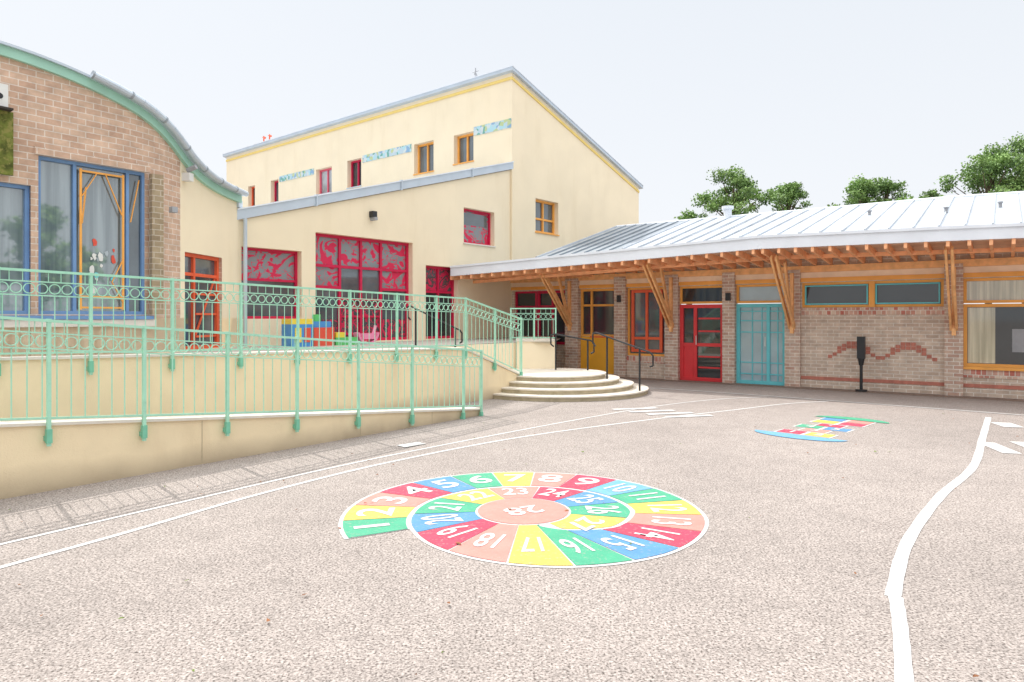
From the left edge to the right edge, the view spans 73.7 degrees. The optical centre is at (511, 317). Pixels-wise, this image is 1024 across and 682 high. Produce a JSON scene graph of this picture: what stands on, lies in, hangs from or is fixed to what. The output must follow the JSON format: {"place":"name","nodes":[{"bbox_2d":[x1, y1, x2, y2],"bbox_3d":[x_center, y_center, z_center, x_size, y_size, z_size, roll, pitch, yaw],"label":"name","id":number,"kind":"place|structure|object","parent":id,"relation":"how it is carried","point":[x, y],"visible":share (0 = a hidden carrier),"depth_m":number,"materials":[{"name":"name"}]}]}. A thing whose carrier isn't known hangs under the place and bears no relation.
{"place":"outdoors","nodes":[
{"label":"outdoors","id":0,"kind":"place"},
{"bbox_2d":[0,407,479,499],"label":"ramp retaining wall","id":1,"kind":"structure","parent":0,"point":[78,452],"depth_m":7.71,"materials":[{"name":"beige paint"}]},
{"bbox_2d":[0,316,482,446],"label":"ramp railing","id":2,"kind":"object","parent":1,"relation":"on","point":[48,437],"visible":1,"depth_m":8.32,"materials":[{"name":"green metal"}]},
{"bbox_2d":[0,347,519,420],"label":"terrace retaining wall","id":3,"kind":"structure","parent":0,"point":[497,379],"depth_m":9.98,"materials":[{"name":"beige paint"}]},
{"bbox_2d":[0,267,522,375],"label":"terrace railing","id":4,"kind":"object","parent":3,"relation":"on","point":[90,367],"visible":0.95,"depth_m":10.04,"materials":[{"name":"green metal"}]},
{"bbox_2d":[174,337,560,352],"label":"terrace floor","id":5,"kind":"structure","parent":0,"point":[447,341],"depth_m":16.43,"materials":[{"name":"grey concrete"}]},
{"bbox_2d":[281,314,356,346],"bbox_3d":[-4.398,0.290,15.755,0.410,0.720,1.800,0,0,40],"label":"toy play kitchen","id":6,"kind":"object","parent":5,"relation":"on","point":[305,328],"visible":0.78,"depth_m":15.32,"materials":[{"name":"multicoloured plastic"}]},
{"bbox_2d":[353,325,378,341],"bbox_3d":[-3.574,0.421,16.761,0.200,0.467,0.649,0,0,40],"label":"pink rocking toy","id":7,"kind":"object","parent":5,"relation":"on","point":[374,335],"visible":0.71,"depth_m":16.76,"materials":[{"name":"pink plastic"}]},
{"bbox_2d":[0,378,1023,681],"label":"ground","id":8,"kind":"structure","parent":0,"point":[758,580],"depth_m":4.78,"materials":[{"name":"grey asphalt"}]},
{"bbox_2d":[0,56,238,356],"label":"walls","id":9,"kind":"structure","parent":8,"relation":"on","point":[55,116],"depth_m":11.71,"materials":[{"name":"brick"}]},
{"bbox_2d":[0,155,218,349],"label":"windows","id":10,"kind":"structure","parent":9,"relation":"attached to","point":[91,218],"depth_m":11.35,"materials":[{"name":"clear glass"}]},
{"bbox_2d":[0,40,248,326],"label":"roof and gutter","id":11,"kind":"structure","parent":9,"relation":"on","point":[164,127],"depth_m":11.42,"materials":[{"name":"metal"}]},
{"bbox_2d":[190,408,421,415],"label":"ramp","id":12,"kind":"structure","parent":8,"relation":"on","point":[317,411],"depth_m":11.06,"materials":[{"name":"grey concrete"}]},
{"bbox_2d":[222,65,643,345],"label":"cream school hall","id":13,"kind":"structure","parent":8,"relation":"on","point":[420,193],"depth_m":22.54,"materials":[{"name":"paint"}]},
{"bbox_2d":[241,133,553,340],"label":"windows","id":14,"kind":"structure","parent":13,"relation":"in","point":[342,262],"depth_m":18.30,"materials":[{"name":"red glass"}]},
{"bbox_2d":[417,343,515,368],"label":"side terrace wall","id":15,"kind":"structure","parent":8,"relation":"on","point":[501,351],"depth_m":17.18,"materials":[{"name":"beige paint"}]},
{"bbox_2d":[9,413,978,676],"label":"fallen leaves","id":16,"kind":"object","parent":8,"relation":"on","point":[509,509],"visible":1,"depth_m":5.25,"materials":[{"name":"brown plant"}]},
{"bbox_2d":[0,388,1023,681],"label":"painted track lines","id":17,"kind":"object","parent":8,"relation":"on","point":[902,652],"visible":0.97,"depth_m":5.84,"materials":[{"name":"white paint"}]},
{"bbox_2d":[338,472,708,567],"bbox_3d":[0.104,1.741,6.241,3.225,0.010,2.958,0,0,0],"label":"spiral hopscotch","id":18,"kind":"object","parent":8,"relation":"on","point":[475,516],"visible":1,"depth_m":5.92,"materials":[{"name":"multicoloured paint"}]},
{"bbox_2d":[516,336,554,368],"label":"entrance planter wall","id":19,"kind":"structure","parent":8,"relation":"on","point":[538,353],"depth_m":17.49,"materials":[{"name":"beige paint"}]},
{"bbox_2d":[510,308,556,342],"bbox_3d":[0.546,0.200,17.521,1.198,0.900,0.048,0,0,1],"label":"planter railing","id":20,"kind":"object","parent":19,"relation":"on","point":[534,319],"visible":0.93,"depth_m":17.51,"materials":[{"name":"green metal"}]},
{"bbox_2d":[493,368,648,401],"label":"curved entrance steps","id":21,"kind":"structure","parent":8,"relation":"on","point":[563,385],"depth_m":14.91,"materials":[{"name":"beige concrete"}]},
{"bbox_2d":[550,333,594,369],"bbox_3d":[1.500,1.021,17.000,1.117,1.259,0.043,0,0,13],"label":"black handrail","id":22,"kind":"object","parent":21,"relation":"on","point":[587,340],"visible":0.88,"depth_m":17.02,"materials":[{"name":"black metal"}]},
{"bbox_2d":[592,332,653,390],"bbox_3d":[2.505,1.041,15.550,1.605,1.418,0.044,0,0,40],"label":"black handrail","id":23,"kind":"object","parent":8,"relation":"on","point":[640,349],"visible":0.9,"depth_m":15.52,"materials":[{"name":"black metal"}]},
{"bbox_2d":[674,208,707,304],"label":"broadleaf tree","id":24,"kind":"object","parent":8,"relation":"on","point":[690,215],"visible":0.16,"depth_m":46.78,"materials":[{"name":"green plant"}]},
{"bbox_2d":[690,164,772,215],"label":"broadleaf tree","id":25,"kind":"object","parent":8,"relation":"on","point":[738,199],"visible":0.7,"depth_m":44.29,"materials":[{"name":"green plant"}]},
{"bbox_2d":[450,191,1023,398],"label":"brick classroom wing","id":26,"kind":"structure","parent":8,"relation":"on","point":[898,284],"depth_m":16.96,"materials":[{"name":"beige brick"}]},
{"bbox_2d":[515,277,1023,385],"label":"windows and doors","id":27,"kind":"structure","parent":26,"relation":"in","point":[993,334],"depth_m":18.01,"materials":[{"name":"multicoloured glass"}]},
{"bbox_2d":[763,181,812,211],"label":"broadleaf tree","id":28,"kind":"object","parent":8,"relation":"on","point":[789,194],"visible":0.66,"depth_m":44.38,"materials":[{"name":"green plant"}]},
{"bbox_2d":[620,377,1023,401],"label":"gravel strip","id":29,"kind":"object","parent":8,"relation":"on","point":[939,395],"visible":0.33,"depth_m":16.33,"materials":[{"name":"grey gravel"}]},
{"bbox_2d":[855,336,866,391],"bbox_3d":[8.246,1.100,16.120,0.254,1.300,0.260,0,0,0],"label":"black padded post","id":30,"kind":"object","parent":29,"relation":"on","point":[861,349],"visible":1,"depth_m":16.09,"materials":[{"name":"black plastic"}]},
{"bbox_2d":[755,416,888,440],"bbox_3d":[4.979,1.742,10.900,1.359,0.008,2.778,0,0,43],"label":"hopscotch","id":31,"kind":"object","parent":8,"relation":"on","point":[828,425],"visible":1,"depth_m":10.69,"materials":[{"name":"multicoloured paint"}]},
{"bbox_2d":[827,173,896,206],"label":"broadleaf tree","id":32,"kind":"object","parent":8,"relation":"on","point":[860,189],"visible":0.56,"depth_m":44.29,"materials":[{"name":"green plant"}]},
{"bbox_2d":[869,176,913,202],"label":"broadleaf tree","id":33,"kind":"object","parent":8,"relation":"on","point":[887,186],"visible":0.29,"depth_m":45.51,"materials":[{"name":"green plant"}]},
{"bbox_2d":[919,188,942,197],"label":"broadleaf tree","id":34,"kind":"object","parent":8,"relation":"on","point":[930,193],"visible":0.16,"depth_m":45.80,"materials":[{"name":"green plant"}]},
{"bbox_2d":[933,142,1023,303],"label":"broadleaf tree","id":35,"kind":"object","parent":8,"relation":"on","point":[993,162],"visible":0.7,"depth_m":44.27,"materials":[{"name":"green plant"}]},
{"bbox_2d":[963,131,1023,303],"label":"broadleaf tree","id":36,"kind":"object","parent":8,"relation":"on","point":[1017,144],"visible":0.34,"depth_m":45.77,"materials":[{"name":"green plant"}]},
{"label":"side stairs","id":37,"kind":"object","parent":8,"relation":"on","visible":0},
{"bbox_2d":[407,306,462,346],"bbox_3d":[-1.719,0.591,15.464,0.044,1.718,1.790,0,0,38],"label":"black handrail","id":38,"kind":"object","parent":37,"relation":"on","point":[455,328],"visible":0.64,"depth_m":15.26,"materials":[{"name":"black metal"}]},
{"bbox_2d":[0,0,1023,304],"label":"sky","id":39,"kind":"structure","parent":0,"point":[820,95],"materials":[{"name":"white"}]}
]}

